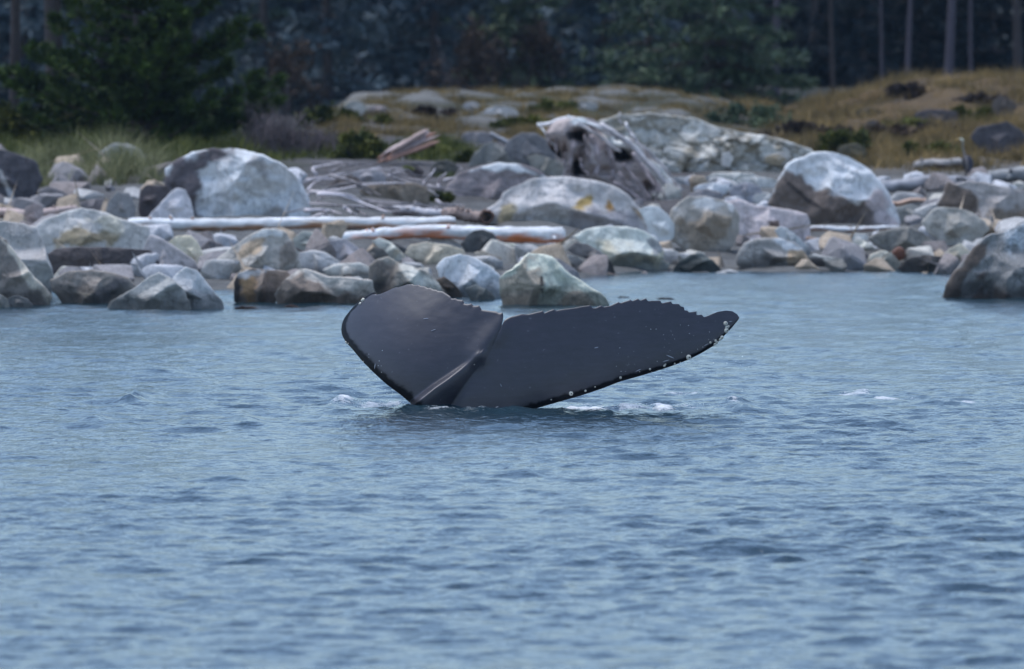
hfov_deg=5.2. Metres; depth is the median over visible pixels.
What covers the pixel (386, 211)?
driftwood branch
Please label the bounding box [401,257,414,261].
stone
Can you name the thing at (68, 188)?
stone
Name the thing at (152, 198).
boulder
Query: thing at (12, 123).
shrub
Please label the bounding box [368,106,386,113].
rock
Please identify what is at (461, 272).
boulder
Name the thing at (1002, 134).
rock
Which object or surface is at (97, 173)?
stone
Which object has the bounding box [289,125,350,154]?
dead shrub
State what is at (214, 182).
boulder
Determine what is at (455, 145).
beach grass
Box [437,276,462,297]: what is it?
boulder
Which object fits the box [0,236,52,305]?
boulder
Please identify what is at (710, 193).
stone
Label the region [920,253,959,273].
stone
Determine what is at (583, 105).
rock
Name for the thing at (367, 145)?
shrub
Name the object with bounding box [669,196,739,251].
boulder
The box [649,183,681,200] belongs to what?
stone
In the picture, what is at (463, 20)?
fir tree
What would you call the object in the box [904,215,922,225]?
stone
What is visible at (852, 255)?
stone
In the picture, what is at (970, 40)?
fir tree
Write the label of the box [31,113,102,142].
shrub
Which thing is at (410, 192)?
boulder
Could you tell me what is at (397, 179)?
driftwood branch
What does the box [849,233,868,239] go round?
boulder
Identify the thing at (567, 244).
boulder
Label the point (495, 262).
stone
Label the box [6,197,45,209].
stone
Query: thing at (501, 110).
rock
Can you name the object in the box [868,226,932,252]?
boulder
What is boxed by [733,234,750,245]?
stone
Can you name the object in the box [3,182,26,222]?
stone
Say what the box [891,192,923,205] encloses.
stone
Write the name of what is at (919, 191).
stone
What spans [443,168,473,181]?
driftwood branch
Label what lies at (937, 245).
stone
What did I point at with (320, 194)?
driftwood branch
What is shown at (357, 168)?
driftwood branch
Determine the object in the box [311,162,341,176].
driftwood branch
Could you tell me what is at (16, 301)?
boulder
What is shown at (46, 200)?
stone
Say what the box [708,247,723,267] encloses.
stone
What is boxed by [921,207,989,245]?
boulder
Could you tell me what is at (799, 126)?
shrub
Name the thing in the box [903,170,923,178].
stone
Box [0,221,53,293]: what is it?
boulder
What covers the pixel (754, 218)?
boulder
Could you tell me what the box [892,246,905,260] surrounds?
log end
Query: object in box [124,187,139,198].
stone
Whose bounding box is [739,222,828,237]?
stone
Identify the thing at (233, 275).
stone
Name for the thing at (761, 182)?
boulder
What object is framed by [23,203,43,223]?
boulder
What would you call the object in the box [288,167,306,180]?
stone
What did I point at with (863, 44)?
fir tree
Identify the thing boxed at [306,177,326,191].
driftwood branch
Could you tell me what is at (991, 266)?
boulder
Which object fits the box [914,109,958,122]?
rock
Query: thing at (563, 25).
fir tree
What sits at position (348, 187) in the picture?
driftwood branch
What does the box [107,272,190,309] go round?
boulder
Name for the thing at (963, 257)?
stone
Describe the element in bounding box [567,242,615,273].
boulder
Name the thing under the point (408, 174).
driftwood branch
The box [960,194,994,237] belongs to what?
stone
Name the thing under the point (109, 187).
stone
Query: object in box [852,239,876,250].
boulder
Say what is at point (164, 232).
stone
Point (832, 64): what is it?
fir tree
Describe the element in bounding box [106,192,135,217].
boulder
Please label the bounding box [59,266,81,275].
stone
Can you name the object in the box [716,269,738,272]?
stone
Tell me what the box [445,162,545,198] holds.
boulder
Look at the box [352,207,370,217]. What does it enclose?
driftwood branch
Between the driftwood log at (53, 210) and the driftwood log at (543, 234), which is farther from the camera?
the driftwood log at (53, 210)
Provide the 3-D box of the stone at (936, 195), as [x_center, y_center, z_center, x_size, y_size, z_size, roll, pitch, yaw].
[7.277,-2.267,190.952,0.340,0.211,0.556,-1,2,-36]
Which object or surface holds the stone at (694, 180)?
on the terrain at (930, 99)
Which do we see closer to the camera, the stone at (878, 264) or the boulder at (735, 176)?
the stone at (878, 264)
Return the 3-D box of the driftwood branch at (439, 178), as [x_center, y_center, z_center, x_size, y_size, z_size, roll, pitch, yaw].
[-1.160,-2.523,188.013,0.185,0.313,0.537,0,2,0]
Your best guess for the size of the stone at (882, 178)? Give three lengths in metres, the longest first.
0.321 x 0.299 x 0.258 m
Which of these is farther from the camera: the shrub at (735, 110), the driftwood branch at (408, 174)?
the shrub at (735, 110)
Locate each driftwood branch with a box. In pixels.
[284,207,322,213]
[302,168,415,182]
[303,208,342,213]
[306,174,346,180]
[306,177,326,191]
[309,190,391,211]
[309,202,377,209]
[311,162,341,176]
[311,162,365,165]
[311,163,423,181]
[311,213,333,216]
[313,201,392,211]
[316,192,387,212]
[322,209,333,213]
[323,182,423,189]
[329,163,352,173]
[329,173,371,194]
[330,182,437,195]
[331,161,372,164]
[343,205,356,214]
[350,179,381,196]
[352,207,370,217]
[361,199,421,207]
[366,200,434,208]
[371,207,401,211]
[376,204,419,212]
[385,171,404,177]
[387,175,430,190]
[389,172,437,181]
[392,167,426,176]
[413,201,444,208]
[422,168,435,184]
[427,184,453,192]
[432,188,477,194]
[435,199,464,205]
[437,173,446,186]
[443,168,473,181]
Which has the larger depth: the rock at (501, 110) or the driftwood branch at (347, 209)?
the rock at (501, 110)
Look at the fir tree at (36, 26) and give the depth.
295.64 m
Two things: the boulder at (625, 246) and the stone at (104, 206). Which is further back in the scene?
the stone at (104, 206)
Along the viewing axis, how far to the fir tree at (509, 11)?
299.24 m
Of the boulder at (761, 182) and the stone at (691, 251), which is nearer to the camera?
the stone at (691, 251)
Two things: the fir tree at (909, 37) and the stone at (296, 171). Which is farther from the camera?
the fir tree at (909, 37)
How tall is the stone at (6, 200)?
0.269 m
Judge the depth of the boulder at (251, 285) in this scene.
153.37 m
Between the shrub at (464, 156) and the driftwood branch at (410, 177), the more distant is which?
the shrub at (464, 156)
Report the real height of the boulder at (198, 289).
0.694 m
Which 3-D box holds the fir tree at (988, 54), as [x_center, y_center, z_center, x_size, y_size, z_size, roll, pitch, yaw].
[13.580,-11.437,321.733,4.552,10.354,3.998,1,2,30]
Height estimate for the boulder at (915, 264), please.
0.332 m
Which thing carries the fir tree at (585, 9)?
on the terrain at (930, 99)
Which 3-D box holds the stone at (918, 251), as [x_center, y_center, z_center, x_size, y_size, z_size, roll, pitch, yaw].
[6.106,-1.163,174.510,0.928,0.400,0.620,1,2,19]
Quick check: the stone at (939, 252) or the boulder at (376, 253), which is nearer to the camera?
the boulder at (376, 253)
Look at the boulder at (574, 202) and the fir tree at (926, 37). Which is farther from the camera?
the fir tree at (926, 37)
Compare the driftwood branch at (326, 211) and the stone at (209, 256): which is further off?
the driftwood branch at (326, 211)
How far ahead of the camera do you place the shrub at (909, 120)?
229.06 m
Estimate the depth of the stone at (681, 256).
172.51 m
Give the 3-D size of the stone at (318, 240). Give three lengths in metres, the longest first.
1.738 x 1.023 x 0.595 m
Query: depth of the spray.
113.17 m
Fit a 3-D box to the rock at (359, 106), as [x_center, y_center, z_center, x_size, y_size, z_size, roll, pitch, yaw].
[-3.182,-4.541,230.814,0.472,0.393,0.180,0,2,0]
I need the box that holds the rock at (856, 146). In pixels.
[837,143,866,160]
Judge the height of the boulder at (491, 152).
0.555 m
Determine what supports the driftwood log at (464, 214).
on the terrain at (930, 99)
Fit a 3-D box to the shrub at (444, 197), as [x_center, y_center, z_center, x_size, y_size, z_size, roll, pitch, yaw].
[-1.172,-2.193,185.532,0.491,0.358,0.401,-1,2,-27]
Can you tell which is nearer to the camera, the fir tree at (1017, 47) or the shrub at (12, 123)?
the shrub at (12, 123)
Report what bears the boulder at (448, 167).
on the terrain at (930, 99)
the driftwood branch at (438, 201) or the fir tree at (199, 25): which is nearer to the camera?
the driftwood branch at (438, 201)
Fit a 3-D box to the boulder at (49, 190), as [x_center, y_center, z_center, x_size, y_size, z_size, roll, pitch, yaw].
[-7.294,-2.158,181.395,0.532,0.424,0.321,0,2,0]
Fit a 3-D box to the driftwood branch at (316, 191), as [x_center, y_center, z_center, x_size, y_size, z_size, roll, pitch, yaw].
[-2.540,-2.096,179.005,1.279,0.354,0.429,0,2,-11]
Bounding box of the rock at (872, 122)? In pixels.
[864,120,876,127]
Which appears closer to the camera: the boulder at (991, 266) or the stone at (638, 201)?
the boulder at (991, 266)
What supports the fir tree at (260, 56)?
on the terrain at (930, 99)
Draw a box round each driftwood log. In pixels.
[0,204,77,217]
[128,215,455,230]
[342,224,564,242]
[377,129,439,162]
[392,205,445,216]
[441,206,486,223]
[489,132,507,144]
[810,225,899,232]
[881,174,978,191]
[892,198,926,205]
[913,158,961,169]
[988,166,1023,181]
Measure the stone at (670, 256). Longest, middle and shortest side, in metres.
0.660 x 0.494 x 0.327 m
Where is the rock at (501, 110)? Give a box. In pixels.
[483,106,518,117]
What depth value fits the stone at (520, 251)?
169.92 m
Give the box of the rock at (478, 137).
[461,131,493,142]
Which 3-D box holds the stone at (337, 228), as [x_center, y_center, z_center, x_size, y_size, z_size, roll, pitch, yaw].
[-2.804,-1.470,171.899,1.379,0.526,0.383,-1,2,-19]
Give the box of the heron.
[954,138,972,176]
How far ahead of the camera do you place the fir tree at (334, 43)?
291.66 m
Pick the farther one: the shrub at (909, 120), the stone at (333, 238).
the shrub at (909, 120)
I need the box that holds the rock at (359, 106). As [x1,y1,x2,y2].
[344,101,366,114]
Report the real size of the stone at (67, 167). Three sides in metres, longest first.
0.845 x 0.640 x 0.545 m
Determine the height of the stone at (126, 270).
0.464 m
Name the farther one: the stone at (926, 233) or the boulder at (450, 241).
the stone at (926, 233)
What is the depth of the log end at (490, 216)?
179.97 m
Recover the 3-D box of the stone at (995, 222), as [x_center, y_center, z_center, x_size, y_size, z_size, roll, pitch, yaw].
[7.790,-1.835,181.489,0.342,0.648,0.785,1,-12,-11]
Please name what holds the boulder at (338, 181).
on the terrain at (930, 99)
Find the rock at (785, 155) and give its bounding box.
[770,152,791,164]
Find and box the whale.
[341,284,738,407]
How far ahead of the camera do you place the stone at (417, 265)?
166.86 m
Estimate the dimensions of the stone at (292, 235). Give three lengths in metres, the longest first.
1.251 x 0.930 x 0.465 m
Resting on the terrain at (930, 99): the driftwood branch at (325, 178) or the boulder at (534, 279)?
the driftwood branch at (325, 178)
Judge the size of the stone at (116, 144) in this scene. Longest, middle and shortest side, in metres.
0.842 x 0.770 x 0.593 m
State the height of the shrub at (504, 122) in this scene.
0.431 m
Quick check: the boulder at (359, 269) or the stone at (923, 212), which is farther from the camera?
the stone at (923, 212)
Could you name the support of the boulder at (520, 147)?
on the terrain at (930, 99)
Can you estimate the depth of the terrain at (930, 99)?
199.86 m
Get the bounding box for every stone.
[0,194,3,203]
[0,203,14,208]
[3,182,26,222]
[4,197,12,204]
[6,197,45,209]
[19,221,31,225]
[30,193,64,207]
[30,214,57,226]
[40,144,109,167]
[47,162,88,181]
[49,182,90,194]
[52,174,69,181]
[54,266,66,277]
[56,170,80,207]
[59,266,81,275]
[74,188,104,201]
[77,164,117,185]
[77,266,92,269]
[80,134,110,170]
[87,191,108,211]
[92,264,133,282]
[97,143,144,159]
[105,184,115,191]
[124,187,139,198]
[130,252,159,275]
[136,261,183,278]
[140,162,172,181]
[140,172,164,189]
[145,221,173,241]
[185,230,211,246]
[197,231,214,240]
[197,251,224,271]
[201,259,240,278]
[202,247,230,254]
[213,231,237,246]
[227,242,250,288]
[230,273,236,279]
[263,266,274,269]
[277,197,296,245]
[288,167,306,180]
[288,269,299,274]
[295,228,337,259]
[296,220,368,238]
[328,236,339,240]
[340,254,368,266]
[347,248,374,264]
[366,229,386,251]
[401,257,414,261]
[402,262,424,267]
[418,267,437,279]
[474,256,502,268]
[481,239,515,263]
[514,244,537,263]
[531,226,579,266]
[555,258,579,278]
[579,255,619,275]
[634,199,643,204]
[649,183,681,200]
[659,233,689,248]
[663,249,678,263]
[678,253,689,261]
[682,175,691,184]
[685,250,704,254]
[688,175,707,192]
[688,189,723,199]
[708,176,736,185]
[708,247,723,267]
[716,178,733,189]
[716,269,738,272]
[724,194,743,200]
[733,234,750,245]
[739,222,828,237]
[756,201,770,206]
[795,242,819,269]
[805,238,822,251]
[819,210,866,249]
[821,237,866,269]
[863,239,906,271]
[877,176,889,180]
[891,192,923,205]
[901,246,933,261]
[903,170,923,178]
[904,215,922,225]
[910,225,936,240]
[911,186,927,197]
[912,202,942,218]
[920,240,947,252]
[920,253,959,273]
[921,198,939,206]
[924,172,953,192]
[928,193,942,199]
[933,240,947,256]
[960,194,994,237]
[961,253,968,261]
[963,240,975,250]
[967,166,992,182]
[970,172,991,182]
[990,207,1001,229]
[992,180,1022,188]
[995,217,1023,232]
[1012,181,1023,188]
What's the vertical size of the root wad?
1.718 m
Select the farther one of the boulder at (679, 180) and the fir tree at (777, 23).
the fir tree at (777, 23)
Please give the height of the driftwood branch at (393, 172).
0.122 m
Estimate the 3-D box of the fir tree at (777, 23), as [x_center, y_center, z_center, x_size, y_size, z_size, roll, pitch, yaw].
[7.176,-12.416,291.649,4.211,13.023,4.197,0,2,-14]
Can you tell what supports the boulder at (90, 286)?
on the terrain at (930, 99)
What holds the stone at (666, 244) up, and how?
on the terrain at (930, 99)
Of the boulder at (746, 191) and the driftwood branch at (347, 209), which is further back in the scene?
the boulder at (746, 191)
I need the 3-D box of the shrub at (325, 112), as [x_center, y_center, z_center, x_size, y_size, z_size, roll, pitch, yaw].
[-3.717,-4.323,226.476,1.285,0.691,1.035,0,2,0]
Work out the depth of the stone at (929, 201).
186.23 m
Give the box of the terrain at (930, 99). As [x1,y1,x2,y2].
[0,3,1023,289]
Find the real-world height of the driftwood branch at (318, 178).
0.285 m
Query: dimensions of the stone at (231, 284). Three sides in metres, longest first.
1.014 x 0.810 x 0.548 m
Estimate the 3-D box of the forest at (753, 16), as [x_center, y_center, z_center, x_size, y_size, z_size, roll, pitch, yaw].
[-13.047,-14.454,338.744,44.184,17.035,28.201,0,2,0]
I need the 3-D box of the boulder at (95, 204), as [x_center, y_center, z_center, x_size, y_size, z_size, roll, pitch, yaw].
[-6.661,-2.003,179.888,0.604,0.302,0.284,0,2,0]
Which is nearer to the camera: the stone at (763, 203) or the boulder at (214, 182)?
the boulder at (214, 182)
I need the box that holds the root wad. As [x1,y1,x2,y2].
[537,112,683,201]
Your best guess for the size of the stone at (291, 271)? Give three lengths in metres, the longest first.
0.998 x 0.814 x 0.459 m
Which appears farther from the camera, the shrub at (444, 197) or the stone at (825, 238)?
the shrub at (444, 197)
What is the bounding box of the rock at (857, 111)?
[854,108,881,116]
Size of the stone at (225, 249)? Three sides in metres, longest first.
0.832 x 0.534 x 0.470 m
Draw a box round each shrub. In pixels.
[0,98,44,142]
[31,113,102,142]
[229,107,327,156]
[234,93,286,141]
[257,34,328,117]
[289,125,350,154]
[293,100,355,127]
[333,110,393,125]
[333,126,387,159]
[404,104,458,116]
[413,140,453,155]
[420,14,499,90]
[429,189,455,203]
[452,147,474,162]
[479,14,568,89]
[487,114,549,128]
[527,97,579,114]
[703,100,792,128]
[753,119,854,138]
[815,126,872,158]
[861,121,913,139]
[882,116,929,126]
[883,80,929,99]
[900,139,962,156]
[909,120,980,135]
[950,104,999,122]
[953,89,1009,105]
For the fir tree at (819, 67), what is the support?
on the terrain at (930, 99)
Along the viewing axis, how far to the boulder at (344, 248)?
167.35 m
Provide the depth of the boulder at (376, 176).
189.79 m
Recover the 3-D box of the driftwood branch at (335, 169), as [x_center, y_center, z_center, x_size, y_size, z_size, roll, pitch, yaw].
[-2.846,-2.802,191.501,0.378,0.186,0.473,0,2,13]
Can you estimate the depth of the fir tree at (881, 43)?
295.91 m
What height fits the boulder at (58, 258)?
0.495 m
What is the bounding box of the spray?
[330,325,745,407]
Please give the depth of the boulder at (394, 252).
169.07 m
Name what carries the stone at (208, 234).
on the terrain at (930, 99)
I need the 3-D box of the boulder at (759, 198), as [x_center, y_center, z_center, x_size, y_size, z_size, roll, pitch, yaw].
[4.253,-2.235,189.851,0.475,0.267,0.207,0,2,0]
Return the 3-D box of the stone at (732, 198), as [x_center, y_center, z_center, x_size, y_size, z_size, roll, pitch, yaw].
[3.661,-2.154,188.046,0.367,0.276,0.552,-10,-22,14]
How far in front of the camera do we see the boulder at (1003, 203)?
183.64 m
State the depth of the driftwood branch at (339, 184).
185.17 m
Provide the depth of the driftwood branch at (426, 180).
189.02 m
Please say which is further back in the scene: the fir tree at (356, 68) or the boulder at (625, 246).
the fir tree at (356, 68)
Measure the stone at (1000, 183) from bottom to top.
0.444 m
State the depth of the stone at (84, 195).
182.08 m
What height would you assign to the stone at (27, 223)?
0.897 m
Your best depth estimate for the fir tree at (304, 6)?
321.31 m
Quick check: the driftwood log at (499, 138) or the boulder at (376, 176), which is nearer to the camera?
the boulder at (376, 176)
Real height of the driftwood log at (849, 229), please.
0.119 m
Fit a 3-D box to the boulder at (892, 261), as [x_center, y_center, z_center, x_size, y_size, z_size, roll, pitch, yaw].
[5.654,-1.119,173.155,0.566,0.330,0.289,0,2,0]
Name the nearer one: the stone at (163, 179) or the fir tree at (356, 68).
the stone at (163, 179)
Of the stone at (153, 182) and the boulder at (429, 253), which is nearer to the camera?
the boulder at (429, 253)
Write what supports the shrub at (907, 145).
on the terrain at (930, 99)
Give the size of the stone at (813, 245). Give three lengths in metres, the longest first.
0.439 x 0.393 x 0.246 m
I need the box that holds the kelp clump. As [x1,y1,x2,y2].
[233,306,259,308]
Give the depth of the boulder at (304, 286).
152.86 m
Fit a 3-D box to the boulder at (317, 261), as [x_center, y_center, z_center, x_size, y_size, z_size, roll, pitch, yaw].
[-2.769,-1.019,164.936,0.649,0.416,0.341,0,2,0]
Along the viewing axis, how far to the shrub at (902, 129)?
223.11 m
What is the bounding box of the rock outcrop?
[598,112,813,172]
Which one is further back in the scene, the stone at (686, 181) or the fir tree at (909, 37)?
the fir tree at (909, 37)
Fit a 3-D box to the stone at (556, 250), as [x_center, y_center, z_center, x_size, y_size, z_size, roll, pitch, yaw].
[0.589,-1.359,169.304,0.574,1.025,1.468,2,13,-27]
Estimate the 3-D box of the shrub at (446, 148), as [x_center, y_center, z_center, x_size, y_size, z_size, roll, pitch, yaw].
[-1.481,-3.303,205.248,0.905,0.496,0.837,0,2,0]
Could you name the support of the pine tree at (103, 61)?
on the terrain at (930, 99)
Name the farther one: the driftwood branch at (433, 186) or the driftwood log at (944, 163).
the driftwood log at (944, 163)
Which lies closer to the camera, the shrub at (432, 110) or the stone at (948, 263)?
the stone at (948, 263)
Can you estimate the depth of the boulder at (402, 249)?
171.06 m
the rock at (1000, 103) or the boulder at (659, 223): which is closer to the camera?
the boulder at (659, 223)
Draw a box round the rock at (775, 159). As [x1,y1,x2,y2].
[765,154,786,165]
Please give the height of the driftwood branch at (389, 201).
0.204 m
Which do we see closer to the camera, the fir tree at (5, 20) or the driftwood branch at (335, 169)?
the driftwood branch at (335, 169)
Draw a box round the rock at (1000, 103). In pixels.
[992,96,1016,119]
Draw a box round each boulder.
[0,150,42,198]
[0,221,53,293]
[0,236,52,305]
[0,294,9,306]
[7,295,32,307]
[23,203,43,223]
[36,208,149,253]
[38,186,67,195]
[47,247,159,275]
[50,269,135,303]
[80,198,103,210]
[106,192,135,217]
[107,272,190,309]
[138,185,170,216]
[143,234,199,272]
[148,188,193,218]
[164,148,310,217]
[168,235,202,263]
[173,267,224,308]
[200,240,223,249]
[218,228,301,272]
[234,268,289,302]
[274,269,374,303]
[293,231,312,253]
[299,250,339,273]
[323,262,368,278]
[329,176,360,187]
[329,239,358,261]
[353,168,385,182]
[359,182,429,203]
[368,247,388,259]
[369,257,446,294]
[372,238,405,260]
[392,243,406,254]
[402,163,422,177]
[405,242,464,264]
[427,238,461,248]
[430,160,457,176]
[436,254,500,297]
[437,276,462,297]
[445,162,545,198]
[461,229,497,252]
[465,284,494,300]
[469,142,520,165]
[475,250,501,259]
[480,176,649,233]
[499,253,609,305]
[504,133,555,173]
[527,154,564,175]
[562,239,576,249]
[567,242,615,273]
[567,255,582,269]
[573,226,669,270]
[639,206,674,241]
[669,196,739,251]
[673,176,709,183]
[673,253,720,271]
[693,182,729,194]
[708,172,756,181]
[726,199,809,241]
[729,182,762,202]
[736,177,776,187]
[736,238,807,268]
[753,193,771,204]
[767,151,900,225]
[775,226,811,255]
[807,255,846,271]
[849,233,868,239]
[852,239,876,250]
[867,250,900,269]
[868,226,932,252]
[896,205,921,223]
[897,255,941,271]
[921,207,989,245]
[936,181,1023,224]
[941,243,969,262]
[942,221,1023,298]
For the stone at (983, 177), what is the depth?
195.01 m
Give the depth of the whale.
113.27 m
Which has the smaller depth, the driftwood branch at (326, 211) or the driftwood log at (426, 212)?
the driftwood branch at (326, 211)
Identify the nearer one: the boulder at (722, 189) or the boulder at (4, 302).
the boulder at (4, 302)
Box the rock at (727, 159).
[721,151,732,166]
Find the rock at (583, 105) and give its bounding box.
[576,101,598,109]
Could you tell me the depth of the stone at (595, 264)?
169.25 m
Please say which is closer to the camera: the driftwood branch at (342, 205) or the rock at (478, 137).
the driftwood branch at (342, 205)
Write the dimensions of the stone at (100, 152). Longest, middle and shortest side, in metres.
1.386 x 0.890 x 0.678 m
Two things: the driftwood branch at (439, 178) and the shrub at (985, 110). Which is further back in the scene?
the shrub at (985, 110)
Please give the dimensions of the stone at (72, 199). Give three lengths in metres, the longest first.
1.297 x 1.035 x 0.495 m
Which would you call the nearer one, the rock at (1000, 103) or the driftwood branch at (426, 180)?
the driftwood branch at (426, 180)
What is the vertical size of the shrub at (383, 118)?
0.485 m
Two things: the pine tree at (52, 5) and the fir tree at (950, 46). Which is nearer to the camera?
the pine tree at (52, 5)
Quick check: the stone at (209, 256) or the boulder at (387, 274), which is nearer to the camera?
the boulder at (387, 274)
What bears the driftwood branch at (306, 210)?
on the terrain at (930, 99)
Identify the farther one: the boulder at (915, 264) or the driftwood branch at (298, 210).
the driftwood branch at (298, 210)
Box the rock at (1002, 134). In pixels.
[970,121,1023,154]
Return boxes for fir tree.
[0,0,104,104]
[5,0,150,112]
[152,0,250,101]
[178,0,301,92]
[209,0,322,108]
[238,0,340,81]
[267,0,392,116]
[313,0,449,100]
[340,0,454,74]
[350,0,516,94]
[407,0,524,88]
[438,0,581,82]
[449,0,594,90]
[515,0,616,86]
[535,0,674,87]
[543,0,691,87]
[568,0,695,89]
[598,0,819,106]
[747,0,879,87]
[770,0,780,96]
[780,0,938,84]
[829,0,835,91]
[852,0,986,80]
[879,0,883,79]
[905,0,912,73]
[915,0,1023,75]
[944,0,955,75]
[968,0,972,74]
[1013,0,1022,75]
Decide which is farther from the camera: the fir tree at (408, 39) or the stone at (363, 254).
the fir tree at (408, 39)
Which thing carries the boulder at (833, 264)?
on the terrain at (930, 99)
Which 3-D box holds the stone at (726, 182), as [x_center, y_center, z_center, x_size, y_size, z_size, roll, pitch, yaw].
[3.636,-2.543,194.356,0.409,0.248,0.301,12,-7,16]
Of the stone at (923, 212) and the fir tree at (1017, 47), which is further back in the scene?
the fir tree at (1017, 47)
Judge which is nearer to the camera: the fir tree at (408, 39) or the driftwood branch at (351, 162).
the driftwood branch at (351, 162)
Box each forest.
[0,0,796,82]
[758,0,1023,74]
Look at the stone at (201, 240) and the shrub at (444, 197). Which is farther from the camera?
the shrub at (444, 197)
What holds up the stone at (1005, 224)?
on the terrain at (930, 99)
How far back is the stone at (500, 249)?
170.00 m
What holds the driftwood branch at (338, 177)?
on the terrain at (930, 99)
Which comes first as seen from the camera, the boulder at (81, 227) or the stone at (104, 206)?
the boulder at (81, 227)
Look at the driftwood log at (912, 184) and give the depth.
193.95 m
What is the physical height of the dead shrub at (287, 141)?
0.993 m
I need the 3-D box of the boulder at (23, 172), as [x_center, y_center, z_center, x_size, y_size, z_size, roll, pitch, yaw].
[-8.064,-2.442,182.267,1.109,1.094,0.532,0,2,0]
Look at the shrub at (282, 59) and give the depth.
289.93 m
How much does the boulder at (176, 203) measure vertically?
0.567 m
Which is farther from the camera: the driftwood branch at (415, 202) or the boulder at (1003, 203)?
the boulder at (1003, 203)
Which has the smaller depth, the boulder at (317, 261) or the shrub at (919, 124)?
the boulder at (317, 261)
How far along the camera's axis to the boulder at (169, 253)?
163.87 m
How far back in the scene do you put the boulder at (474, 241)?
172.34 m
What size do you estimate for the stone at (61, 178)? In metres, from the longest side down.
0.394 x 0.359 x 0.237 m
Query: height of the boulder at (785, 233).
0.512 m
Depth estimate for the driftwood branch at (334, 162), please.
194.29 m
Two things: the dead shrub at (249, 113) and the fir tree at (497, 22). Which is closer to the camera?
the dead shrub at (249, 113)
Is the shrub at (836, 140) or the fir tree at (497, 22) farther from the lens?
the fir tree at (497, 22)
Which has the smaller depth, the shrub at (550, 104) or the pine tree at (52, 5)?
the pine tree at (52, 5)
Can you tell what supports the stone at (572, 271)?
on the terrain at (930, 99)
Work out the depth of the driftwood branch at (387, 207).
180.09 m
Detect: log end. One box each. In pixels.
[480,209,494,224]
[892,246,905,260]
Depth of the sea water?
93.09 m
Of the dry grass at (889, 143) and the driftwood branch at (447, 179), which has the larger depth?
the dry grass at (889, 143)
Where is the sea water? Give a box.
[0,270,1023,668]
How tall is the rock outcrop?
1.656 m
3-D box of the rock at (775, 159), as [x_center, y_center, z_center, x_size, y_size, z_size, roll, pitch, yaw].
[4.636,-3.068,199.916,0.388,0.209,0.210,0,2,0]
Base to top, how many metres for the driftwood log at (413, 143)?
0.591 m
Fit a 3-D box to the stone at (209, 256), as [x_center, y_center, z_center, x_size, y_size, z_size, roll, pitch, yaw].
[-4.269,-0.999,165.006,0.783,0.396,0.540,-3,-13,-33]
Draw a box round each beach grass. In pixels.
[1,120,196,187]
[218,124,482,161]
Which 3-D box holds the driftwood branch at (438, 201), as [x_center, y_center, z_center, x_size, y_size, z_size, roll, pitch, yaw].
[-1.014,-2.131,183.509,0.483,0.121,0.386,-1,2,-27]
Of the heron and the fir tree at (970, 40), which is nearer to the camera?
the heron
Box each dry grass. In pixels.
[296,81,797,142]
[725,57,1023,175]
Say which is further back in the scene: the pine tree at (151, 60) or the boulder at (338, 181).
the pine tree at (151, 60)
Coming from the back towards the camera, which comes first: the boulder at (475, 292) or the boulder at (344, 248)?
the boulder at (344, 248)
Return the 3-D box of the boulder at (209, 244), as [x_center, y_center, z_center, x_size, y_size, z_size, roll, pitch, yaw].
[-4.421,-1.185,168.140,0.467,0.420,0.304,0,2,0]
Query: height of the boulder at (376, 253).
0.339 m
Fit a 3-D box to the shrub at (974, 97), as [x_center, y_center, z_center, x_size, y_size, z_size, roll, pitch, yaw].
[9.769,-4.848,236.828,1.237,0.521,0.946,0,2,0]
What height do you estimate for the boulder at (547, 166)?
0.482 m
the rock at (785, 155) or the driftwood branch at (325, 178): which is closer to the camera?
the driftwood branch at (325, 178)
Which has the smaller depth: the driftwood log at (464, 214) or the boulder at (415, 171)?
the driftwood log at (464, 214)
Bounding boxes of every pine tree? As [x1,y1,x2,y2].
[0,0,289,147]
[36,0,155,137]
[44,0,62,117]
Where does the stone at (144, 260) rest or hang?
on the terrain at (930, 99)
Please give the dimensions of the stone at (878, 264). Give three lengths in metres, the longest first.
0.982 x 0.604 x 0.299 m
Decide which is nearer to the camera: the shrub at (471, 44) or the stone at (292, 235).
the stone at (292, 235)
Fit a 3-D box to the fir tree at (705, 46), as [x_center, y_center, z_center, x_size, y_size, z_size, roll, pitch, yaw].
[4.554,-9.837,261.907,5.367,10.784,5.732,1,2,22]
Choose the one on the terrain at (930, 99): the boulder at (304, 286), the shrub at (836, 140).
the shrub at (836, 140)
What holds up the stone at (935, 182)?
on the terrain at (930, 99)
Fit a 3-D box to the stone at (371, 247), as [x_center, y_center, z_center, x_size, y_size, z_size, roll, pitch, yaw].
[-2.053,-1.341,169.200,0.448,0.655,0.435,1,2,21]
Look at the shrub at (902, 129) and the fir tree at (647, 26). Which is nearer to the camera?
the shrub at (902, 129)
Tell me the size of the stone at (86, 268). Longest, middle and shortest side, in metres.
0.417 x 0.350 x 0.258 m
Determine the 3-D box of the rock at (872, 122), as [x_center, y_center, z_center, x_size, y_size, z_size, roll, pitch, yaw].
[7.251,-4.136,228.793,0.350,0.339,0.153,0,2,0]
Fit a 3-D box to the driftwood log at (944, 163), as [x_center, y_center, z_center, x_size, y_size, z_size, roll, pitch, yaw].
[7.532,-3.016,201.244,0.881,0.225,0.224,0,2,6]
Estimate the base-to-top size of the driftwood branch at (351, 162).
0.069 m
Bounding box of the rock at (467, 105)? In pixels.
[462,101,478,113]
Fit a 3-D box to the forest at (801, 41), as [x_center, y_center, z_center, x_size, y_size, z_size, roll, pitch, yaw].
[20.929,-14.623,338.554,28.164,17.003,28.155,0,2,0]
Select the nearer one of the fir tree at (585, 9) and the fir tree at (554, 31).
the fir tree at (585, 9)

